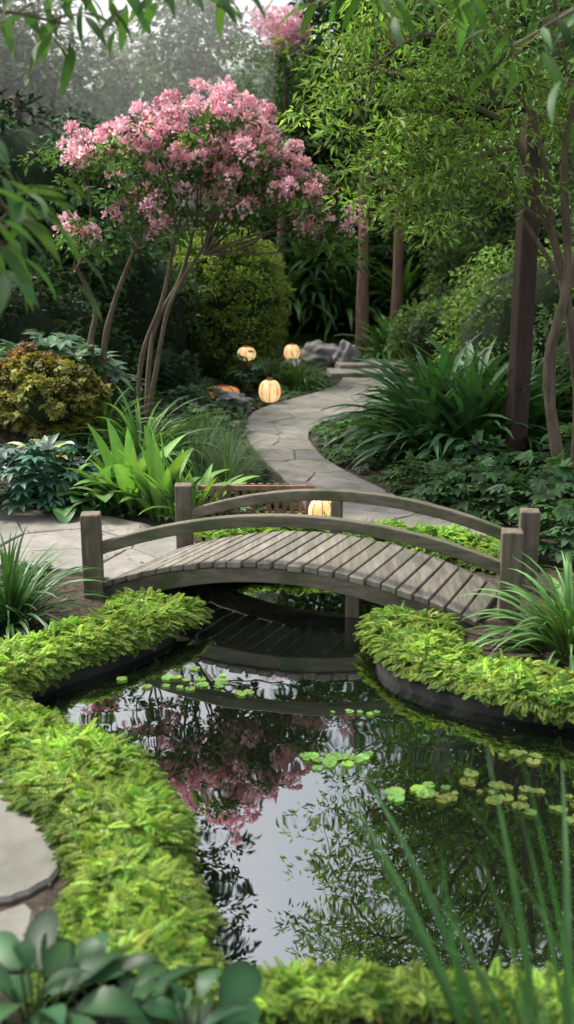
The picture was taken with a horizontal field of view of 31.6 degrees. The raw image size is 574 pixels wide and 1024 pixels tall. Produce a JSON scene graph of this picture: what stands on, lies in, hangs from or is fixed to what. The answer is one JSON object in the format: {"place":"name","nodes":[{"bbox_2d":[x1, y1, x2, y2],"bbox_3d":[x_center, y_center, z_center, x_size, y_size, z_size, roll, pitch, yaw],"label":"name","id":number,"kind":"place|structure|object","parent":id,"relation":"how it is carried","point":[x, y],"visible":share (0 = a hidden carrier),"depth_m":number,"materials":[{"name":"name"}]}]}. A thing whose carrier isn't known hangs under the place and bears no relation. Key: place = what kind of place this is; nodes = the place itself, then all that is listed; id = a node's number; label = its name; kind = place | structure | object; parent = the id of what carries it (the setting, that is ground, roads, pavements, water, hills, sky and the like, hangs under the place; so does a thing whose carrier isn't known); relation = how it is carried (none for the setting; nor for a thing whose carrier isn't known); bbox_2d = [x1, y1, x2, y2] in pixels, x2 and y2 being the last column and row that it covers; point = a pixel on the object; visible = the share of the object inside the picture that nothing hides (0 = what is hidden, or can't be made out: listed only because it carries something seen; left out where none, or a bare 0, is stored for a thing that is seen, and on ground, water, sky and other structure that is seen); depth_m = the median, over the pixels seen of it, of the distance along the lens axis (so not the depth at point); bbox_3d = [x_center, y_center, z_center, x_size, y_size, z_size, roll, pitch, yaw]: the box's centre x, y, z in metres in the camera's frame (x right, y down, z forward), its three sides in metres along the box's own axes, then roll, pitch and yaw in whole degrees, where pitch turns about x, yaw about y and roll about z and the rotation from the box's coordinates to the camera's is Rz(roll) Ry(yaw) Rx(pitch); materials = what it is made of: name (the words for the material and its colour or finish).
{"place":"outdoors","nodes":[
{"label":"outdoors","id":0,"kind":"place"},
{"bbox_2d":[0,0,414,106],"label":"sky","id":1,"kind":"structure","parent":0,"point":[120,4],"materials":[{"name":"white"}]},
{"bbox_2d":[166,402,261,454],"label":"blue fescue grass","id":2,"kind":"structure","parent":0,"point":[207,422],"depth_m":10.28,"materials":[{"name":"green plant"}]},
{"bbox_2d":[159,424,272,484],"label":"blue fescue grass","id":3,"kind":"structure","parent":0,"point":[197,458],"depth_m":8.82,"materials":[{"name":"green plant"}]},
{"bbox_2d":[172,426,292,497],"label":"blue fescue grass","id":4,"kind":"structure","parent":0,"point":[227,475],"depth_m":8.45,"materials":[{"name":"green plant"}]},
{"bbox_2d":[0,323,573,1023],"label":"ground","id":5,"kind":"structure","parent":0,"point":[44,899],"depth_m":6.27,"materials":[{"name":"soil"}]},
{"bbox_2d":[0,560,54,625],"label":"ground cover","id":6,"kind":"object","parent":5,"relation":"on","point":[39,579],"visible":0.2,"depth_m":6.21,"materials":[{"name":"green plant"}]},
{"bbox_2d":[0,765,66,1023],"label":"stepping stones","id":7,"kind":"object","parent":5,"relation":"on","point":[29,867],"visible":0.32,"depth_m":3.25,"materials":[{"name":"stone"}]},
{"bbox_2d":[0,341,68,410],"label":"dwarf maple shrub","id":8,"kind":"object","parent":5,"relation":"on","point":[19,351],"visible":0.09,"depth_m":9.17,"materials":[{"name":"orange plant"}]},
{"bbox_2d":[0,433,98,514],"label":"hellebore plant","id":9,"kind":"object","parent":5,"relation":"on","point":[37,461],"visible":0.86,"depth_m":7.82,"materials":[{"name":"green plant"}]},
{"bbox_2d":[0,463,111,523],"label":"hosta plant","id":10,"kind":"object","parent":5,"relation":"on","point":[64,515],"visible":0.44,"depth_m":7.83,"materials":[{"name":"green plant"}]},
{"bbox_2d":[0,351,114,442],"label":"dwarf maple shrub","id":11,"kind":"object","parent":5,"relation":"on","point":[41,401],"visible":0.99,"depth_m":8.74,"materials":[{"name":"yellow plant"}]},
{"bbox_2d":[0,526,116,642],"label":"mondo grass clump","id":12,"kind":"object","parent":5,"relation":"on","point":[15,586],"visible":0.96,"depth_m":5.43,"materials":[{"name":"green plant"}]},
{"bbox_2d":[0,0,135,137],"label":"broadleaf tree","id":13,"kind":"object","parent":5,"relation":"on","point":[44,80],"visible":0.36,"depth_m":20.89,"materials":[{"name":"green plant"}]},
{"bbox_2d":[0,255,141,407],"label":"garden shrub","id":14,"kind":"object","parent":5,"relation":"on","point":[66,313],"visible":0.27,"depth_m":11.62,"materials":[{"name":"green plant"}]},
{"bbox_2d":[5,332,150,417],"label":"rodgersia plant","id":15,"kind":"object","parent":5,"relation":"on","point":[115,376],"visible":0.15,"depth_m":10.11,"materials":[{"name":"green plant"}]},
{"bbox_2d":[0,88,170,306],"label":"broadleaf tree","id":16,"kind":"object","parent":5,"relation":"on","point":[16,140],"visible":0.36,"depth_m":12.86,"materials":[{"name":"green plant"}]},
{"bbox_2d":[37,463,156,516],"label":"hosta plant","id":17,"kind":"object","parent":5,"relation":"on","point":[105,496],"visible":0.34,"depth_m":7.81,"materials":[{"name":"green plant"}]},
{"bbox_2d":[0,509,195,580],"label":"stone patio","id":18,"kind":"structure","parent":5,"relation":"on","point":[52,529],"depth_m":7.06,"materials":[{"name":"stone"}]},
{"bbox_2d":[27,387,195,453],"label":"daylily clump","id":19,"kind":"object","parent":5,"relation":"on","point":[102,423],"visible":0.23,"depth_m":9.25,"materials":[{"name":"green plant"}]},
{"bbox_2d":[0,586,228,1011],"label":"spreading hedge","id":20,"kind":"object","parent":5,"relation":"on","point":[114,814],"visible":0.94,"depth_m":3.51,"materials":[{"name":"green plant"}]},
{"bbox_2d":[47,17,192,210],"bbox_3d":[-4.282,-8.609,25.597,5.637,7.356,5.362,0,14,0],"label":"broadleaf tree","id":21,"kind":"object","parent":5,"relation":"on","point":[101,110],"visible":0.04,"depth_m":24.39,"materials":[{"name":"green plant"}]},
{"bbox_2d":[62,418,185,516],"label":"canna plant","id":22,"kind":"object","parent":5,"relation":"on","point":[124,476],"visible":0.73,"depth_m":7.86,"materials":[{"name":"green plant"}]},
{"bbox_2d":[0,907,262,1023],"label":"hydrangea plant","id":23,"kind":"object","parent":5,"relation":"on","point":[62,965],"visible":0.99,"depth_m":2.40,"materials":[{"name":"green plant"}]},
{"bbox_2d":[0,0,265,320],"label":"willow myrtle tree","id":24,"kind":"object","parent":5,"relation":"on","point":[144,13],"visible":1,"depth_m":3.16,"materials":[{"name":"green plant"}]},
{"bbox_2d":[107,173,182,263],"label":"garden shrub","id":25,"kind":"object","parent":5,"relation":"on","point":[162,247],"depth_m":17.18,"materials":[{"name":"green plant"}]},
{"bbox_2d":[73,224,218,370],"bbox_3d":[-2.452,-2.907,15.331,2.829,2.892,2.702,0,14,0],"label":"garden shrub","id":26,"kind":"object","parent":5,"relation":"on","point":[139,299],"visible":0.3,"depth_m":14.55,"materials":[{"name":"green plant"}]},
{"bbox_2d":[58,384,236,496],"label":"daylily clump","id":27,"kind":"object","parent":5,"relation":"on","point":[121,431],"visible":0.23,"depth_m":8.91,"materials":[{"name":"green plant"}]},
{"bbox_2d":[74,425,231,521],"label":"canna plant","id":28,"kind":"object","parent":5,"relation":"on","point":[155,462],"visible":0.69,"depth_m":7.63,"materials":[{"name":"green plant"}]},
{"bbox_2d":[123,336,215,400],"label":"garden shrub","id":29,"kind":"object","parent":5,"relation":"on","point":[181,370],"visible":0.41,"depth_m":13.91,"materials":[{"name":"green plant"}]},
{"bbox_2d":[89,0,299,238],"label":"broadleaf tree","id":30,"kind":"object","parent":5,"relation":"on","point":[191,58],"visible":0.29,"depth_m":22.47,"materials":[{"name":"green plant"}]},
{"bbox_2d":[17,75,374,435],"bbox_3d":[-0.786,-2.104,9.156,3.144,3.365,1.826,0,14,0],"label":"rhododendron tree","id":31,"kind":"object","parent":5,"relation":"on","point":[261,160],"visible":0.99,"depth_m":8.76,"materials":[{"name":"pink plant"}]},
{"bbox_2d":[136,453,257,521],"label":"canna plant","id":32,"kind":"object","parent":5,"relation":"on","point":[206,479],"visible":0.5,"depth_m":7.61,"materials":[{"name":"green plant"}]},
{"bbox_2d":[133,188,260,261],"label":"garden shrub","id":33,"kind":"object","parent":5,"relation":"on","point":[192,208],"visible":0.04,"depth_m":19.41,"materials":[{"name":"green plant"}]},
{"bbox_2d":[159,382,241,416],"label":"geranium plant","id":34,"kind":"object","parent":5,"relation":"on","point":[183,390],"visible":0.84,"depth_m":13.04,"materials":[{"name":"green plant"}]},
{"bbox_2d":[160,415,244,472],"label":"blue fescue grass","id":35,"kind":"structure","parent":5,"relation":"on","point":[181,434],"depth_m":9.49,"materials":[{"name":"green plant"}]},
{"bbox_2d":[171,403,249,434],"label":"geranium plant","id":36,"kind":"object","parent":5,"relation":"on","point":[202,410],"visible":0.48,"depth_m":11.56,"materials":[{"name":"green plant"}]},
{"bbox_2d":[167,222,295,381],"bbox_3d":[-0.967,-3.435,16.675,2.266,2.641,2.259,0,14,0],"label":"round shrub","id":37,"kind":"object","parent":5,"relation":"on","point":[246,305],"visible":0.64,"depth_m":16.02,"materials":[{"name":"green plant"}]},
{"bbox_2d":[214,391,254,410],"bbox_3d":[-0.750,-1.478,13.631,0.538,0.282,0.461,7,15,27],"label":"boulder","id":38,"kind":"object","parent":5,"relation":"on","point":[242,398],"visible":0.45,"depth_m":13.55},
{"bbox_2d":[185,416,284,475],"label":"blue fescue grass","id":39,"kind":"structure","parent":5,"relation":"on","point":[229,442],"depth_m":9.33,"materials":[{"name":"green plant"}]},
{"bbox_2d":[221,350,269,386],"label":"geranium plant","id":40,"kind":"object","parent":5,"relation":"on","point":[242,373],"visible":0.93,"depth_m":15.22,"materials":[{"name":"green plant"}]},
{"bbox_2d":[237,346,255,391],"bbox_3d":[-0.620,-2.207,15.622,0.276,0.689,0.284,-5,15,-21],"label":"garden lantern","id":41,"kind":"object","parent":5,"relation":"on","point":[242,351],"visible":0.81,"depth_m":15.52,"materials":[{"name":"beige paper"}]},
{"bbox_2d":[198,483,314,517],"bbox_3d":[-0.230,-0.061,7.682,0.880,0.300,0.135,0,14,0],"label":"slatted fence","id":42,"kind":"object","parent":5,"relation":"on","point":[253,487],"visible":0.46,"depth_m":7.65,"materials":[{"name":"brown wood"}]},
{"bbox_2d":[221,354,295,389],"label":"daylily clump","id":43,"kind":"object","parent":5,"relation":"on","point":[270,370],"visible":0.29,"depth_m":16.04,"materials":[{"name":"green plant"}]},
{"bbox_2d":[258,378,280,404],"bbox_3d":[-0.240,-1.672,14.157,0.295,0.383,0.304,-5,15,-21],"label":"garden lantern","id":44,"kind":"object","parent":5,"relation":"on","point":[269,391],"visible":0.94,"depth_m":14.05,"materials":[{"name":"beige paper"}]},
{"bbox_2d":[209,4,341,356],"bbox_3d":[-0.101,-6.184,19.449,2.348,6.415,1.926,8,16,30],"label":"rhododendron tree","id":45,"kind":"object","parent":5,"relation":"on","point":[289,28],"visible":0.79,"depth_m":18.72,"materials":[{"name":"pink plant"}]},
{"bbox_2d":[0,340,573,544],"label":"ground cover","id":46,"kind":"object","parent":5,"relation":"on","point":[469,498],"visible":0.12,"depth_m":11.10,"materials":[{"name":"green plant"}]},
{"bbox_2d":[0,329,118,373],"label":"rodgersia plant","id":47,"kind":"object","parent":46,"relation":"on","point":[56,345],"visible":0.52,"depth_m":9.67,"materials":[{"name":"green plant"}]},
{"bbox_2d":[57,438,110,481],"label":"hellebore plant","id":48,"kind":"object","parent":46,"relation":"on","point":[72,450],"visible":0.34,"depth_m":8.39,"materials":[{"name":"green plant"}]},
{"bbox_2d":[23,586,573,980],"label":"pond edging","id":49,"kind":"object","parent":5,"relation":"on","point":[418,688],"visible":0.13,"depth_m":4.77,"materials":[{"name":"stone"}]},
{"bbox_2d":[240,196,357,336],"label":"garden shrub","id":50,"kind":"object","parent":5,"relation":"on","point":[304,329],"visible":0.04,"depth_m":23.94,"materials":[{"name":"green plant"}]},
{"bbox_2d":[256,350,342,391],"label":"daylily clump","id":51,"kind":"object","parent":5,"relation":"on","point":[296,378],"visible":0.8,"depth_m":15.85,"materials":[{"name":"green plant"}]},
{"bbox_2d":[54,56,561,233],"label":"distant treeline","id":52,"kind":"object","parent":5,"relation":"on","point":[426,142],"depth_m":39.22,"materials":[{"name":"green plant"}]},
{"bbox_2d":[264,231,354,318],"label":"cordyline shrub","id":53,"kind":"object","parent":5,"relation":"on","point":[289,256],"visible":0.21,"depth_m":22.09,"materials":[{"name":"green plant"}]},
{"bbox_2d":[80,482,540,626],"bbox_3d":[0.140,0.476,6.042,2.540,1.062,1.051,5,14,18],"label":"wooden footbridge","id":54,"kind":"object","parent":5,"relation":"on","point":[354,570],"visible":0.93,"depth_m":5.85,"materials":[{"name":"brown wood"}]},
{"bbox_2d":[273,259,351,342],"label":"cordyline shrub","id":55,"kind":"object","parent":5,"relation":"on","point":[295,276],"visible":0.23,"depth_m":21.59,"materials":[{"name":"green plant"}]},
{"bbox_2d":[298,340,337,368],"bbox_3d":[0.612,-2.919,19.168,0.937,0.656,0.667,0,14,0],"label":"boulder","id":56,"kind":"object","parent":5,"relation":"on","point":[321,351],"visible":0.62,"depth_m":18.93,"materials":[{"name":"stone"}]},
{"bbox_2d":[206,39,430,233],"bbox_3d":[0.798,-8.579,26.635,6.500,7.587,5.859,0,14,0],"label":"broadleaf tree","id":57,"kind":"object","parent":5,"relation":"on","point":[311,148],"visible":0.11,"depth_m":25.19,"materials":[{"name":"green plant"}]},
{"bbox_2d":[308,501,330,515],"bbox_3d":[0.260,0.013,7.569,0.197,0.269,0.203,-5,15,-21],"label":"garden lantern","id":58,"kind":"object","parent":5,"relation":"on","point":[316,507],"visible":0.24,"depth_m":7.48,"materials":[{"name":"yellow paper"}]},
{"bbox_2d":[276,229,393,299],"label":"cordyline shrub","id":59,"kind":"object","parent":5,"relation":"on","point":[326,262],"visible":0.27,"depth_m":22.20,"materials":[{"name":"green plant"}]},
{"bbox_2d":[314,420,375,447],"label":"geranium plant","id":60,"kind":"object","parent":5,"relation":"on","point":[337,432],"visible":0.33,"depth_m":10.87,"materials":[{"name":"green plant"}]},
{"bbox_2d":[332,340,361,362],"bbox_3d":[1.108,-2.857,18.753,0.553,0.650,0.482,0,14,0],"label":"boulder","id":61,"kind":"object","parent":5,"relation":"on","point":[346,351],"visible":0.6,"depth_m":18.60,"materials":[{"name":"stone"}]},
{"bbox_2d":[287,260,412,343],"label":"cordyline shrub","id":62,"kind":"object","parent":5,"relation":"on","point":[345,299],"visible":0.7,"depth_m":21.78,"materials":[{"name":"green plant"}]},
{"bbox_2d":[130,956,573,1023],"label":"spreading hedge","id":63,"kind":"object","parent":5,"relation":"on","point":[291,993],"visible":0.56,"depth_m":2.65,"materials":[{"name":"green plant"}]},
{"bbox_2d":[321,435,399,464],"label":"geranium plant","id":64,"kind":"object","parent":5,"relation":"on","point":[357,452],"visible":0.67,"depth_m":9.91,"materials":[{"name":"green plant"}]},
{"bbox_2d":[263,0,465,355],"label":"pine tree","id":65,"kind":"object","parent":5,"relation":"on","point":[362,303],"visible":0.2,"depth_m":19.45,"materials":[{"name":"green plant"}]},
{"bbox_2d":[193,511,538,575],"bbox_3d":[0.490,0.182,6.904,2.378,0.321,0.834,3,14,11],"label":"spreading hedge","id":66,"kind":"object","parent":5,"relation":"on","point":[488,545],"visible":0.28,"depth_m":6.74,"materials":[{"name":"green plant"}]},
{"bbox_2d":[335,306,409,362],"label":"clivia clump","id":67,"kind":"object","parent":5,"relation":"on","point":[378,341],"visible":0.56,"depth_m":19.20,"materials":[{"name":"green plant"}]},
{"bbox_2d":[326,359,419,378],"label":"stone steps","id":68,"kind":"structure","parent":5,"relation":"on","point":[340,372],"depth_m":18.05,"materials":[{"name":"stone"}]},
{"bbox_2d":[289,0,476,325],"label":"pine tree","id":69,"kind":"object","parent":5,"relation":"on","point":[397,298],"visible":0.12,"depth_m":19.76,"materials":[{"name":"green plant"}]},
{"bbox_2d":[343,255,432,324],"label":"cordyline shrub","id":70,"kind":"object","parent":5,"relation":"on","point":[409,281],"visible":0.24,"depth_m":22.13,"materials":[{"name":"green plant"}]},
{"bbox_2d":[330,183,466,334],"bbox_3d":[2.752,-5.736,24.759,4.526,4.449,4.329,7,15,26],"label":"garden shrub","id":71,"kind":"object","parent":5,"relation":"on","point":[389,252],"visible":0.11,"depth_m":23.54,"materials":[{"name":"green plant"}]},
{"bbox_2d":[314,366,510,482],"bbox_3d":[1.322,-0.830,9.793,2.150,1.178,2.238,0,14,0],"label":"clivia clump","id":72,"kind":"object","parent":5,"relation":"on","point":[433,413],"visible":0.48,"depth_m":9.64,"materials":[{"name":"green plant"}]},
{"bbox_2d":[296,331,534,468],"bbox_3d":[1.429,-1.111,10.584,2.690,1.540,2.630,0,14,0],"label":"clivia clump","id":73,"kind":"object","parent":5,"relation":"on","point":[430,372],"visible":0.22,"depth_m":10.31,"materials":[{"name":"green plant"}]},
{"bbox_2d":[261,0,573,499],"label":"multi stem tree","id":74,"kind":"object","parent":5,"relation":"on","point":[562,269],"visible":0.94,"depth_m":7.34,"materials":[{"name":"green plant"}]},
{"bbox_2d":[262,0,573,149],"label":"willow myrtle tree","id":75,"kind":"object","parent":5,"relation":"on","point":[465,16],"visible":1,"depth_m":3.42,"materials":[{"name":"green plant"}]},
{"bbox_2d":[377,451,470,492],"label":"geranium plant","id":76,"kind":"object","parent":5,"relation":"on","point":[411,467],"visible":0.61,"depth_m":8.67,"materials":[{"name":"green plant"}]},
{"bbox_2d":[383,281,479,373],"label":"garden shrub","id":77,"kind":"object","parent":5,"relation":"on","point":[421,321],"visible":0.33,"depth_m":16.81,"materials":[{"name":"green plant"}]},
{"bbox_2d":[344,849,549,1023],"bbox_3d":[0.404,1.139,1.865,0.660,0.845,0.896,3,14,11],"label":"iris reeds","id":78,"kind":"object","parent":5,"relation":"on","point":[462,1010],"visible":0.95,"depth_m":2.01,"materials":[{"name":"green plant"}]},
{"bbox_2d":[321,741,573,1023],"bbox_3d":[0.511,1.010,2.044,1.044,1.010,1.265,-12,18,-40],"label":"iris reeds","id":79,"kind":"object","parent":5,"relation":"on","point":[440,974],"visible":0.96,"depth_m":2.11,"materials":[{"name":"green plant"}]},
{"bbox_2d":[343,351,572,483],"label":"clivia clump","id":80,"kind":"object","parent":5,"relation":"on","point":[466,397],"visible":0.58,"depth_m":9.45,"materials":[{"name":"green plant"}]},
{"bbox_2d":[359,333,559,463],"bbox_3d":[2.131,-1.239,10.960,2.794,1.321,2.998,0,14,0],"label":"clivia clump","id":81,"kind":"object","parent":5,"relation":"on","point":[492,363],"visible":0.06,"depth_m":10.96,"materials":[{"name":"green plant"}]},
{"bbox_2d":[353,600,573,728],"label":"spreading hedge","id":82,"kind":"object","parent":5,"relation":"on","point":[434,650],"visible":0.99,"depth_m":4.74,"materials":[{"name":"green plant"}]},
{"bbox_2d":[375,0,555,220],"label":"broadleaf tree","id":83,"kind":"object","parent":5,"relation":"on","point":[492,107],"visible":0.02,"depth_m":22.08,"materials":[{"name":"green plant"}]},
{"bbox_2d":[400,456,531,520],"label":"geranium plant","id":84,"kind":"object","parent":5,"relation":"on","point":[481,479],"visible":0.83,"depth_m":7.90,"materials":[{"name":"green plant"}]},
{"bbox_2d":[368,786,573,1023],"bbox_3d":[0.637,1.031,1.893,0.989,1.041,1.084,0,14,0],"label":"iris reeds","id":85,"kind":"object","parent":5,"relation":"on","point":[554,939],"visible":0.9,"depth_m":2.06,"materials":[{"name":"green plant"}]},
{"bbox_2d":[371,0,573,248],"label":"broadleaf tree","id":86,"kind":"object","parent":5,"relation":"on","point":[523,21],"visible":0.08,"depth_m":15.52,"materials":[{"name":"green plant"}]},
{"bbox_2d":[422,432,539,480],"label":"geranium plant","id":87,"kind":"object","parent":5,"relation":"on","point":[473,448],"visible":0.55,"depth_m":8.92,"materials":[{"name":"green plant"}]},
{"bbox_2d":[418,225,544,304],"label":"garden shrub","id":88,"kind":"object","parent":5,"relation":"on","point":[464,254],"visible":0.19,"depth_m":19.43,"materials":[{"name":"green plant"}]},
{"bbox_2d":[395,340,572,457],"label":"clivia clump","id":89,"kind":"object","parent":5,"relation":"on","point":[536,404],"visible":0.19,"depth_m":9.71,"materials":[{"name":"green plant"}]},
{"bbox_2d":[417,144,570,298],"bbox_3d":[5.485,-5.175,21.336,5.674,5.498,5.521,0,14,0],"label":"garden shrub","id":90,"kind":"object","parent":5,"relation":"on","point":[501,222],"visible":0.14,"depth_m":20.26,"materials":[{"name":"green plant"}]},
{"bbox_2d":[425,238,573,373],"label":"garden shrub","id":91,"kind":"object","parent":5,"relation":"on","point":[488,314],"visible":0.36,"depth_m":14.16,"materials":[{"name":"green plant"}]},
{"bbox_2d":[438,0,573,230],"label":"broadleaf tree","id":92,"kind":"object","parent":5,"relation":"on","point":[542,14],"visible":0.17,"depth_m":11.71,"materials":[{"name":"green plant"}]},
{"bbox_2d":[459,551,573,675],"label":"daylily clump","id":93,"kind":"object","parent":5,"relation":"on","point":[558,627],"visible":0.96,"depth_m":5.10,"materials":[{"name":"green plant"}]},
{"bbox_2d":[475,449,573,526],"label":"geranium plant","id":94,"kind":"object","parent":5,"relation":"on","point":[539,491],"visible":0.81,"depth_m":7.54,"materials":[{"name":"green plant"}]},
{"bbox_2d":[505,112,545,474],"bbox_3d":[2.100,-1.839,9.021,0.160,3.200,0.160,-3,14,-11],"label":"trunk","id":95,"kind":"object","parent":5,"relation":"on","point":[523,303],"visible":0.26,"depth_m":8.98,"materials":[{"name":"wood"}]},
{"bbox_2d":[494,422,573,486],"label":"geranium plant","id":96,"kind":"object","parent":5,"relation":"on","point":[528,456],"visible":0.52,"depth_m":8.52,"materials":[{"name":"green plant"}]},
{"bbox_2d":[510,499,573,563],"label":"geranium plant","id":97,"kind":"object","parent":5,"relation":"on","point":[562,512],"visible":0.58,"depth_m":6.63,"materials":[{"name":"green plant"}]},
{"bbox_2d":[532,302,573,442],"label":"garden shrub","id":98,"kind":"object","parent":5,"relation":"on","point":[564,350],"visible":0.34,"depth_m":10.22,"materials":[{"name":"green plant"}]},
{"bbox_2d":[31,582,573,977],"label":"pond water","id":99,"kind":"structure","parent":0,"point":[271,856],"depth_m":3.97,"materials":[{"name":"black liquid"}]},
{"bbox_2d":[117,593,573,930],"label":"lily pads","id":100,"kind":"object","parent":99,"relation":"on","point":[397,793],"visible":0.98,"depth_m":3.97,"materials":[{"name":"green plant"}]},
{"bbox_2d":[270,332,378,357],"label":"lawn","id":101,"kind":"structure","parent":0,"point":[303,339],"depth_m":22.67,"materials":[{"name":"green plant"}]},
{"bbox_2d":[283,260,384,325],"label":"cordyline shrub","id":102,"kind":"object","parent":101,"relation":"on","point":[316,295],"visible":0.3,"depth_m":21.73,"materials":[{"name":"green plant"}]},
{"bbox_2d":[246,377,491,538],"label":"stone path","id":103,"kind":"structure","parent":0,"point":[282,424],"depth_m":10.79,"materials":[{"name":"stone"}]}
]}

